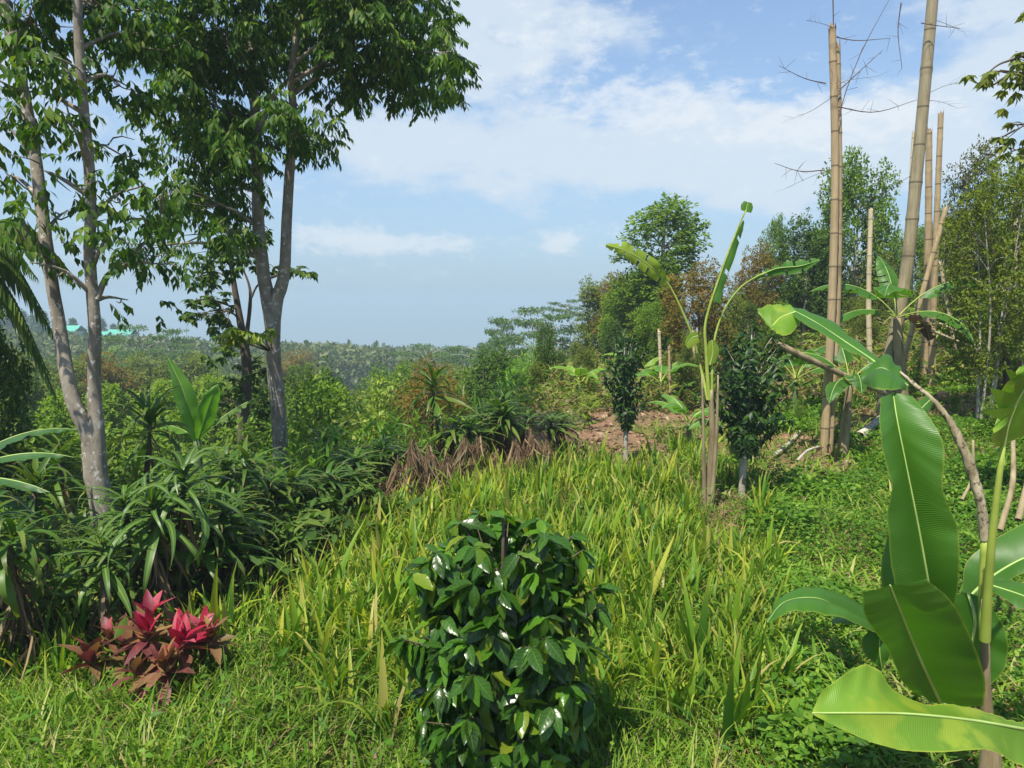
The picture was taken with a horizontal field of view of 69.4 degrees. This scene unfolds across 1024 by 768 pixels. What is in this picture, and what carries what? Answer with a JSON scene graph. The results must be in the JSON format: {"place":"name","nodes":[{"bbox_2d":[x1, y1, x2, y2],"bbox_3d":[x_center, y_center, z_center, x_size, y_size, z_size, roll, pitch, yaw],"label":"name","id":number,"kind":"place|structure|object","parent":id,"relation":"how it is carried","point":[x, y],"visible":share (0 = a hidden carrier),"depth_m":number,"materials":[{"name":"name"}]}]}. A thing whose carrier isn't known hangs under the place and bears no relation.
{"place":"outdoors","nodes":[
{"label":"outdoors","id":0,"kind":"place"},
{"bbox_2d":[0,0,1023,319],"label":"sky","id":1,"kind":"structure","parent":0,"point":[584,113],"materials":[{"name":"blue"}]},
{"bbox_2d":[6,293,1023,767],"bbox_3d":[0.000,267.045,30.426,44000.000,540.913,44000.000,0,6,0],"label":"ground","id":2,"kind":"structure","parent":0,"point":[434,331],"depth_m":17.98,"materials":[{"name":"soil"}]},
{"bbox_2d":[0,276,35,538],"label":"dark bush","id":3,"kind":"object","parent":2,"relation":"on","point":[13,387],"visible":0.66,"depth_m":8.66,"materials":[{"name":"green plant"}]},
{"bbox_2d":[0,351,53,462],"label":"broadleaf tree","id":4,"kind":"object","parent":2,"relation":"on","point":[34,394],"visible":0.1,"depth_m":20.12,"materials":[{"name":"green plant"}]},
{"bbox_2d":[0,219,75,408],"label":"palm tree","id":5,"kind":"object","parent":2,"relation":"on","point":[9,270],"visible":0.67,"depth_m":7.66,"materials":[{"name":"green plant"}]},
{"bbox_2d":[0,428,77,519],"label":"banana plant","id":6,"kind":"object","parent":2,"relation":"on","point":[17,457],"visible":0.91,"depth_m":4.77,"materials":[{"name":"green plant"}]},
{"bbox_2d":[0,485,83,671],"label":"dracaena","id":7,"kind":"object","parent":2,"relation":"on","point":[12,591],"visible":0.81,"depth_m":4.00,"materials":[{"name":"green plant"}]},
{"bbox_2d":[0,413,87,562],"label":"green shrub","id":8,"kind":"object","parent":2,"relation":"on","point":[49,446],"visible":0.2,"depth_m":9.01,"materials":[{"name":"green plant"}]},
{"bbox_2d":[0,444,99,624],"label":"dracaena","id":9,"kind":"object","parent":2,"relation":"on","point":[33,478],"visible":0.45,"depth_m":5.44,"materials":[{"name":"green plant"}]},
{"bbox_2d":[25,386,86,476],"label":"broadleaf tree","id":10,"kind":"object","parent":2,"relation":"on","point":[60,415],"visible":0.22,"depth_m":16.01,"materials":[{"name":"green plant"}]},
{"bbox_2d":[38,357,86,470],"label":"olive green tree","id":11,"kind":"object","parent":2,"relation":"on","point":[56,378],"visible":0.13,"depth_m":30.05,"materials":[{"name":"green plant"}]},
{"bbox_2d":[6,501,135,612],"bbox_3d":[-3.038,1.292,5.078,1.048,0.915,0.989,-4,8,-32],"label":"dracaena","id":12,"kind":"object","parent":2,"relation":"on","point":[48,548],"visible":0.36,"depth_m":5.02,"materials":[{"name":"green plant"}]},
{"bbox_2d":[13,433,142,568],"bbox_3d":[-3.588,1.150,6.249,1.022,1.612,0.817,-3,7,-28],"label":"dracaena","id":13,"kind":"object","parent":2,"relation":"on","point":[57,484],"visible":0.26,"depth_m":6.06,"materials":[{"name":"green plant"}]},
{"bbox_2d":[4,415,152,525],"bbox_3d":[-5.826,1.551,9.770,2.063,2.262,1.955,-1,7,-12],"label":"green shrub","id":14,"kind":"object","parent":2,"relation":"on","point":[112,476],"visible":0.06,"depth_m":9.64,"materials":[{"name":"green plant"}]},
{"bbox_2d":[0,0,208,600],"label":"forked tree","id":15,"kind":"object","parent":2,"relation":"on","point":[107,18],"visible":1,"depth_m":5.69,"materials":[{"name":"green plant"}]},
{"bbox_2d":[72,380,139,472],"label":"broadleaf tree","id":16,"kind":"object","parent":2,"relation":"on","point":[113,415],"visible":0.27,"depth_m":20.10,"materials":[{"name":"green plant"}]},
{"bbox_2d":[39,479,177,641],"bbox_3d":[-2.379,1.137,4.476,0.674,1.125,1.010,0,7,2],"label":"dracaena","id":17,"kind":"object","parent":2,"relation":"on","point":[105,574],"visible":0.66,"depth_m":4.30,"materials":[{"name":"green plant"}]},
{"bbox_2d":[77,349,143,455],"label":"tree","id":18,"kind":"object","parent":2,"relation":"on","point":[106,373],"visible":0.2,"depth_m":32.02,"materials":[{"name":"green plant"}]},
{"bbox_2d":[50,415,193,509],"bbox_3d":[-5.423,1.613,10.292,2.131,2.337,2.019,3,7,25],"label":"green shrub","id":19,"kind":"object","parent":2,"relation":"on","point":[117,457],"visible":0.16,"depth_m":10.24,"materials":[{"name":"green plant"}]},
{"bbox_2d":[118,351,174,419],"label":"olive green tree","id":20,"kind":"object","parent":2,"relation":"on","point":[133,361],"visible":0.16,"depth_m":33.91,"materials":[{"name":"green plant"}]},
{"bbox_2d":[102,324,194,372],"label":"flat topped tree","id":21,"kind":"object","parent":2,"relation":"on","point":[114,339],"visible":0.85,"depth_m":59.73,"materials":[{"name":"green plant"}]},
{"bbox_2d":[106,378,192,524],"bbox_3d":[-3.184,0.922,6.591,0.780,1.936,0.676,5,8,36],"label":"dracaena","id":22,"kind":"object","parent":2,"relation":"on","point":[149,416],"visible":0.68,"depth_m":6.50,"materials":[{"name":"green plant"}]},
{"bbox_2d":[57,589,242,716],"bbox_3d":[-1.952,1.412,3.938,0.954,0.492,0.792,0,6,0],"label":"red cordyline","id":23,"kind":"object","parent":2,"relation":"on","point":[146,627],"visible":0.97,"depth_m":3.90,"materials":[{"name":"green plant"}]},
{"bbox_2d":[130,378,192,458],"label":"broadleaf tree","id":24,"kind":"object","parent":2,"relation":"on","point":[170,398],"visible":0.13,"depth_m":18.05,"materials":[{"name":"green plant"}]},
{"bbox_2d":[88,446,251,618],"bbox_3d":[-2.100,1.101,4.589,0.802,1.403,0.999,1,7,10],"label":"dracaena","id":25,"kind":"object","parent":2,"relation":"on","point":[179,540],"visible":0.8,"depth_m":4.49,"materials":[{"name":"green plant"}]},
{"bbox_2d":[115,406,236,489],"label":"green shrub","id":26,"kind":"object","parent":2,"relation":"on","point":[169,447],"visible":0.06,"depth_m":12.24,"materials":[{"name":"green plant"}]},
{"bbox_2d":[169,350,225,434],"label":"olive green tree","id":27,"kind":"object","parent":2,"relation":"on","point":[198,368],"visible":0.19,"depth_m":35.87,"materials":[{"name":"green plant"}]},
{"bbox_2d":[162,358,264,491],"bbox_3d":[-3.397,0.978,8.365,1.192,2.545,0.334,-1,7,-9],"label":"banana plant","id":28,"kind":"object","parent":2,"relation":"on","point":[200,419],"visible":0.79,"depth_m":8.28,"materials":[{"name":"green plant"}]},
{"bbox_2d":[0,466,434,678],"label":"hedge weeds","id":29,"kind":"object","parent":2,"relation":"on","point":[283,506],"visible":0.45,"depth_m":4.98,"materials":[{"name":"green plant"}]},
{"bbox_2d":[158,484,279,597],"bbox_3d":[-1.937,1.175,5.063,0.698,0.945,1.099,0,7,-3],"label":"dracaena","id":30,"kind":"object","parent":2,"relation":"on","point":[221,522],"visible":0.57,"depth_m":4.93,"materials":[{"name":"green plant"}]},
{"bbox_2d":[188,372,254,458],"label":"broadleaf tree","id":31,"kind":"object","parent":2,"relation":"on","point":[202,392],"visible":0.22,"depth_m":22.04,"materials":[{"name":"green plant"}]},
{"bbox_2d":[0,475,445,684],"bbox_3d":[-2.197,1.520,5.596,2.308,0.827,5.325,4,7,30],"label":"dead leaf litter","id":32,"kind":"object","parent":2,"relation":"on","point":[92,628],"visible":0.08,"depth_m":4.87,"materials":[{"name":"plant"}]},
{"bbox_2d":[181,435,289,565],"bbox_3d":[-2.120,0.996,5.674,0.809,1.151,0.734,5,8,39],"label":"dracaena","id":33,"kind":"object","parent":2,"relation":"on","point":[229,466],"visible":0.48,"depth_m":5.63,"materials":[{"name":"green plant"}]},
{"bbox_2d":[166,224,317,452],"bbox_3d":[-4.470,-0.151,12.516,2.174,5.818,3.018,-6,9,-42],"label":"slender tree","id":34,"kind":"object","parent":2,"relation":"on","point":[243,391],"visible":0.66,"depth_m":12.38,"materials":[{"name":"green plant"}]},
{"bbox_2d":[203,412,306,489],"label":"green shrub","id":35,"kind":"object","parent":2,"relation":"on","point":[261,442],"visible":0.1,"depth_m":11.20,"materials":[{"name":"green plant"}]},
{"bbox_2d":[222,375,302,469],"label":"dark bush","id":36,"kind":"object","parent":2,"relation":"on","point":[263,411],"visible":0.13,"depth_m":14.85,"materials":[{"name":"green plant"}]},
{"bbox_2d":[0,339,543,639],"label":"undergrowth","id":37,"kind":"object","parent":2,"relation":"on","point":[502,386],"visible":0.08,"depth_m":8.00,"materials":[{"name":"green plant"}]},
{"bbox_2d":[246,464,325,535],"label":"dracaena","id":38,"kind":"object","parent":2,"relation":"on","point":[285,481],"visible":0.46,"depth_m":6.24,"materials":[{"name":"green plant"}]},
{"bbox_2d":[96,0,481,484],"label":"shade tree","id":39,"kind":"object","parent":2,"relation":"on","point":[229,138],"visible":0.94,"depth_m":8.12,"materials":[{"name":"green plant"}]},
{"bbox_2d":[211,327,278,352],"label":"leaf sprig","id":40,"kind":"object","parent":39,"relation":"attached to","point":[234,337],"visible":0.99,"depth_m":8.15,"materials":[{"name":"green plant"}]},
{"bbox_2d":[248,409,329,481],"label":"green shrub","id":41,"kind":"object","parent":2,"relation":"on","point":[309,436],"visible":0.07,"depth_m":10.97,"materials":[{"name":"green plant"}]},
{"bbox_2d":[244,509,337,574],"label":"dracaena","id":42,"kind":"object","parent":2,"relation":"on","point":[290,534],"visible":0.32,"depth_m":5.48,"materials":[{"name":"green plant"}]},
{"bbox_2d":[2,326,598,394],"bbox_3d":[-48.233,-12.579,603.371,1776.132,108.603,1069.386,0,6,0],"label":"woods","id":43,"kind":"object","parent":2,"relation":"on","point":[349,362],"visible":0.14,"depth_m":103.92,"materials":[{"name":"green plant"}]},
{"bbox_2d":[261,370,368,478],"bbox_3d":[-3.548,1.556,13.291,2.208,3.650,2.330,-1,7,-9],"label":"green shrub","id":44,"kind":"object","parent":2,"relation":"on","point":[315,410],"visible":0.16,"depth_m":13.06,"materials":[{"name":"green plant"}]},
{"bbox_2d":[283,355,361,438],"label":"spreading tree","id":45,"kind":"object","parent":2,"relation":"on","point":[307,375],"visible":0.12,"depth_m":18.85,"materials":[{"name":"green plant"}]},
{"bbox_2d":[276,461,381,529],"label":"dracaena","id":46,"kind":"object","parent":2,"relation":"on","point":[332,476],"visible":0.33,"depth_m":6.72,"materials":[{"name":"green plant"}]},
{"bbox_2d":[308,402,389,484],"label":"yellow green shrub","id":47,"kind":"object","parent":2,"relation":"on","point":[359,426],"visible":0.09,"depth_m":8.98,"materials":[{"name":"green plant"}]},
{"bbox_2d":[329,437,422,489],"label":"dracaena","id":48,"kind":"object","parent":2,"relation":"on","point":[384,470],"visible":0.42,"depth_m":7.90,"materials":[{"name":"green plant"}]},
{"bbox_2d":[358,370,409,442],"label":"yellow green shrub","id":49,"kind":"object","parent":2,"relation":"on","point":[387,397],"visible":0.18,"depth_m":19.96,"materials":[{"name":"green plant"}]},
{"bbox_2d":[359,359,427,433],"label":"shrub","id":50,"kind":"object","parent":2,"relation":"on","point":[401,370],"visible":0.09,"depth_m":23.89,"materials":[{"name":"green plant"}]},
{"bbox_2d":[0,443,803,767],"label":"field weeds","id":51,"kind":"object","parent":2,"relation":"on","point":[320,719],"visible":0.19,"depth_m":3.58,"materials":[{"name":"green plant"}]},
{"bbox_2d":[0,427,828,767],"bbox_3d":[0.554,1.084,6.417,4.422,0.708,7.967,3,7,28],"label":"grass","id":52,"kind":"structure","parent":2,"relation":"on","point":[418,525],"depth_m":4.93,"materials":[{"name":"plant"}]},
{"bbox_2d":[0,448,835,767],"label":"short grass","id":53,"kind":"structure","parent":2,"relation":"on","point":[56,720],"depth_m":3.51,"materials":[{"name":"plant"}]},
{"bbox_2d":[395,363,448,451],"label":"russet tree","id":54,"kind":"object","parent":2,"relation":"on","point":[412,395],"visible":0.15,"depth_m":15.96,"materials":[{"name":"green plant"}]},
{"bbox_2d":[385,343,474,377],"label":"flat topped tree","id":55,"kind":"object","parent":2,"relation":"on","point":[419,346],"visible":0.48,"depth_m":74.79,"materials":[{"name":"green plant"}]},
{"bbox_2d":[391,353,469,441],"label":"russet tree","id":56,"kind":"object","parent":2,"relation":"on","point":[453,383],"visible":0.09,"depth_m":18.15,"materials":[{"name":"green plant"}]},
{"bbox_2d":[397,359,475,466],"bbox_3d":[-0.967,0.561,8.884,0.799,1.724,0.922,-3,7,-23],"label":"dracaena","id":57,"kind":"object","parent":2,"relation":"on","point":[432,383],"visible":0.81,"depth_m":8.81,"materials":[{"name":"green plant"}]},
{"bbox_2d":[415,413,506,471],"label":"dracaena","id":58,"kind":"object","parent":2,"relation":"on","point":[449,437],"visible":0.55,"depth_m":8.72,"materials":[{"name":"green plant"}]},
{"bbox_2d":[382,424,567,500],"bbox_3d":[-0.344,1.007,8.250,2.961,1.058,0.914,-6,9,-41],"label":"dead leaf thatch","id":59,"kind":"object","parent":2,"relation":"on","point":[421,462],"visible":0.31,"depth_m":7.94,"materials":[{"name":"plant"}]},
{"bbox_2d":[463,344,511,434],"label":"dark bush","id":60,"kind":"object","parent":2,"relation":"on","point":[478,374],"visible":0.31,"depth_m":18.92,"materials":[{"name":"green plant"}]},
{"bbox_2d":[456,384,529,458],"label":"dracaena","id":61,"kind":"object","parent":2,"relation":"on","point":[504,397],"visible":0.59,"depth_m":8.99,"materials":[{"name":"green plant"}]},
{"bbox_2d":[466,397,538,464],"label":"dracaena","id":62,"kind":"object","parent":2,"relation":"on","point":[505,439],"visible":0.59,"depth_m":8.92,"materials":[{"name":"green plant"}]},
{"bbox_2d":[383,510,623,767],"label":"coffee bush","id":63,"kind":"object","parent":2,"relation":"on","point":[500,654],"visible":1,"depth_m":2.92,"materials":[{"name":"green plant"}]},
{"bbox_2d":[2,364,1023,767],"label":"leaf litter","id":64,"kind":"object","parent":2,"relation":"on","point":[678,416],"visible":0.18,"depth_m":10.51,"materials":[{"name":"plant"}]},
{"bbox_2d":[467,306,587,360],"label":"flat topped tree","id":65,"kind":"object","parent":2,"relation":"on","point":[526,323],"visible":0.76,"depth_m":49.12,"materials":[{"name":"green plant"}]},
{"bbox_2d":[533,334,557,388],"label":"dark bush","id":66,"kind":"object","parent":2,"relation":"on","point":[546,354],"visible":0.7,"depth_m":16.93,"materials":[{"name":"green plant"}]},
{"bbox_2d":[517,409,587,452],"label":"dracaena","id":67,"kind":"object","parent":2,"relation":"on","point":[551,434],"visible":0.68,"depth_m":9.47,"materials":[{"name":"green plant"}]},
{"bbox_2d":[568,273,629,365],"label":"spreading tree","id":68,"kind":"object","parent":2,"relation":"on","point":[591,300],"visible":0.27,"depth_m":25.50,"materials":[{"name":"green plant"}]},
{"bbox_2d":[598,315,625,379],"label":"spreading tree","id":69,"kind":"object","parent":2,"relation":"on","point":[608,335],"visible":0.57,"depth_m":19.89,"materials":[{"name":"green plant"}]},
{"bbox_2d":[576,658,659,738],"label":"grass tuft","id":70,"kind":"object","parent":2,"relation":"on","point":[603,693],"visible":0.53,"depth_m":3.62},
{"bbox_2d":[599,328,648,460],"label":"coffee tree","id":71,"kind":"object","parent":2,"relation":"on","point":[624,396],"visible":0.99,"depth_m":9.39,"materials":[{"name":"green plant"}]},
{"bbox_2d":[595,268,681,356],"bbox_3d":[3.602,-1.671,21.930,2.597,3.467,2.476,-4,8,-33],"label":"spreading tree","id":72,"kind":"object","parent":2,"relation":"on","point":[631,302],"visible":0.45,"depth_m":21.58,"materials":[{"name":"green plant"}]},
{"bbox_2d":[633,299,675,389],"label":"spreading tree","id":73,"kind":"object","parent":2,"relation":"on","point":[643,325],"visible":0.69,"depth_m":16.84,"materials":[{"name":"green plant"}]},
{"bbox_2d":[608,192,714,348],"bbox_3d":[4.475,-2.875,21.974,2.995,5.633,3.077,3,7,21],"label":"broadleaf tree","id":74,"kind":"object","parent":2,"relation":"on","point":[669,262],"visible":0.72,"depth_m":21.28,"materials":[{"name":"green plant"}]},
{"bbox_2d":[648,395,715,445],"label":"banana plant","id":75,"kind":"object","parent":2,"relation":"on","point":[671,405],"visible":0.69,"depth_m":10.63,"materials":[{"name":"green plant"}]},
{"bbox_2d":[637,567,734,676],"bbox_3d":[0.906,1.370,4.004,0.482,0.632,0.606,0,6,0],"label":"grass tuft","id":76,"kind":"object","parent":2,"relation":"on","point":[689,631],"visible":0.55,"depth_m":4.09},
{"bbox_2d":[675,329,705,410],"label":"spreading tree","id":77,"kind":"object","parent":2,"relation":"on","point":[686,356],"visible":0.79,"depth_m":13.94,"materials":[{"name":"green plant"}]},
{"bbox_2d":[657,254,737,379],"bbox_3d":[3.847,-1.114,15.482,1.661,3.167,1.596,2,7,20],"label":"russet tree","id":78,"kind":"object","parent":2,"relation":"on","point":[700,290],"visible":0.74,"depth_m":15.27,"materials":[{"name":"brown plant"}]},
{"bbox_2d":[623,640,783,753],"bbox_3d":[0.870,1.481,3.477,0.791,0.525,0.598,0,6,0],"label":"grass tuft","id":79,"kind":"object","parent":2,"relation":"on","point":[730,711],"visible":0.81,"depth_m":3.44,"materials":[{"name":"plant"}]},
{"bbox_2d":[605,201,819,508],"bbox_3d":[1.905,-0.249,7.248,2.019,3.045,0.375,0,7,3],"label":"banana plant","id":80,"kind":"object","parent":2,"relation":"on","point":[711,351],"visible":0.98,"depth_m":7.29,"materials":[{"name":"green plant"}]},
{"bbox_2d":[697,284,749,377],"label":"spreading tree","id":81,"kind":"object","parent":2,"relation":"on","point":[732,313],"visible":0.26,"depth_m":16.70,"materials":[{"name":"green plant"}]},
{"bbox_2d":[693,326,801,498],"bbox_3d":[2.396,0.350,7.709,1.152,1.914,1.053,0,6,0],"label":"coffee tree","id":82,"kind":"object","parent":2,"relation":"on","point":[745,392],"visible":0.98,"depth_m":7.53,"materials":[{"name":"green plant"}]},
{"bbox_2d":[471,294,1023,451],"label":"bank weeds","id":83,"kind":"object","parent":2,"relation":"on","point":[566,389],"visible":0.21,"depth_m":13.80,"materials":[{"name":"green plant"}]},
{"bbox_2d":[727,238,786,346],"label":"russet tree","id":84,"kind":"object","parent":2,"relation":"on","point":[752,295],"visible":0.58,"depth_m":19.61,"materials":[{"name":"brown plant"}]},
{"bbox_2d":[758,212,790,290],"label":"broadleaf tree","id":85,"kind":"object","parent":2,"relation":"on","point":[773,230],"visible":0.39,"depth_m":27.48,"materials":[{"name":"green plant"}]},
{"bbox_2d":[769,206,848,349],"bbox_3d":[7.882,-2.678,19.910,1.990,4.037,2.160,1,7,8],"label":"spreading tree","id":86,"kind":"object","parent":2,"relation":"on","point":[789,285],"visible":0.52,"depth_m":19.51,"materials":[{"name":"green plant"}]},
{"bbox_2d":[603,355,1023,767],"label":"ground cover","id":87,"kind":"object","parent":2,"relation":"on","point":[805,721],"visible":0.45,"depth_m":6.26,"materials":[{"name":"green plant"}]},
{"bbox_2d":[779,346,871,454],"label":"banana plant","id":88,"kind":"object","parent":2,"relation":"on","point":[833,390],"visible":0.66,"depth_m":9.46,"materials":[{"name":"green plant"}]},
{"bbox_2d":[770,339,891,395],"bbox_3d":[4.252,-0.140,9.515,2.142,0.907,0.139,-2,7,-16],"label":"fallen log","id":89,"kind":"object","parent":2,"relation":"on","point":[810,359],"visible":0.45,"depth_m":9.34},
{"bbox_2d":[805,144,903,312],"bbox_3d":[9.407,-3.711,20.640,2.644,5.694,2.521,0,7,-4],"label":"spreading tree","id":90,"kind":"object","parent":2,"relation":"on","point":[851,192],"visible":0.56,"depth_m":20.22,"materials":[{"name":"green plant"}]},
{"bbox_2d":[846,299,882,354],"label":"spreading tree","id":91,"kind":"object","parent":2,"relation":"on","point":[862,319],"visible":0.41,"depth_m":15.82,"materials":[{"name":"green plant"}]},
{"bbox_2d":[775,0,962,453],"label":"bamboo pole","id":92,"kind":"object","parent":2,"relation":"on","point":[833,315],"visible":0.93,"depth_m":9.41,"materials":[{"name":"wood"}]},
{"bbox_2d":[866,208,872,391],"bbox_3d":[6.046,-1.347,12.427,0.262,3.206,0.104,0,6,0],"label":"bamboo pole","id":93,"kind":"object","parent":2,"relation":"on","point":[869,285],"visible":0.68,"depth_m":12.35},
{"bbox_2d":[757,303,1023,767],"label":"banana plant","id":94,"kind":"object","parent":2,"relation":"on","point":[935,636],"visible":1,"depth_m":2.47,"materials":[{"name":"green plant"}]},
{"bbox_2d":[808,256,995,394],"bbox_3d":[5.435,-0.588,10.145,2.540,2.416,1.608,0,6,0],"label":"banana plant","id":95,"kind":"object","parent":2,"relation":"on","point":[889,289],"visible":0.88,"depth_m":10.15,"materials":[{"name":"green plant"}]},
{"bbox_2d":[855,0,965,416],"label":"bamboo pole","id":96,"kind":"object","parent":2,"relation":"on","point":[914,195],"visible":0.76,"depth_m":10.08,"materials":[{"name":"wood"}]},
{"bbox_2d":[885,224,938,314],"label":"spreading tree","id":97,"kind":"object","parent":2,"relation":"on","point":[920,241],"visible":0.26,"depth_m":21.53,"materials":[{"name":"green plant"}]},
{"bbox_2d":[892,204,949,392],"bbox_3d":[5.996,-1.054,10.951,0.772,3.183,0.087,0,6,0],"label":"bamboo pole","id":98,"kind":"object","parent":2,"relation":"on","point":[919,303],"visible":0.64,"depth_m":10.87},
{"bbox_2d":[920,127,932,382],"bbox_3d":[6.827,-2.008,12.151,0.306,4.322,0.147,0,6,0],"label":"bamboo pole","id":99,"kind":"object","parent":2,"relation":"on","point":[928,221],"visible":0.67,"depth_m":12.06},
{"bbox_2d":[928,110,943,388],"bbox_3d":[6.689,-2.013,11.647,0.223,4.500,0.113,0,6,0],"label":"bamboo pole","id":100,"kind":"object","parent":2,"relation":"on","point":[934,271],"visible":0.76,"depth_m":11.56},
{"bbox_2d":[938,134,1010,366],"bbox_3d":[7.988,-2.088,12.773,1.154,4.297,1.434,4,8,34],"label":"airy tree","id":101,"kind":"object","parent":2,"relation":"on","point":[965,177],"visible":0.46,"depth_m":12.71,"materials":[{"name":"green plant"}]},
{"bbox_2d":[932,151,1023,418],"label":"airy tree","id":102,"kind":"object","parent":2,"relation":"on","point":[980,360],"visible":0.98,"depth_m":9.46,"materials":[{"name":"green plant"}]},
{"bbox_2d":[959,11,1023,171],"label":"overhanging tree","id":103,"kind":"object","parent":2,"relation":"on","point":[986,82],"visible":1,"depth_m":5.76,"materials":[{"name":"green plant"}]},
{"bbox_2d":[981,215,1023,389],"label":"bamboo thicket","id":104,"kind":"object","parent":2,"relation":"on","point":[1005,379],"visible":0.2,"depth_m":10.43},
{"bbox_2d":[997,440,1015,530],"bbox_3d":[3.021,0.606,4.485,0.064,0.479,0.528,5,8,38],"label":"fallen log","id":105,"kind":"object","parent":2,"relation":"on","point":[1005,512],"visible":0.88,"depth_m":4.39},
{"bbox_2d":[622,375,1023,767],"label":"bank grass","id":106,"kind":"structure","parent":0,"point":[916,697],"depth_m":5.42,"materials":[{"name":"plant"}]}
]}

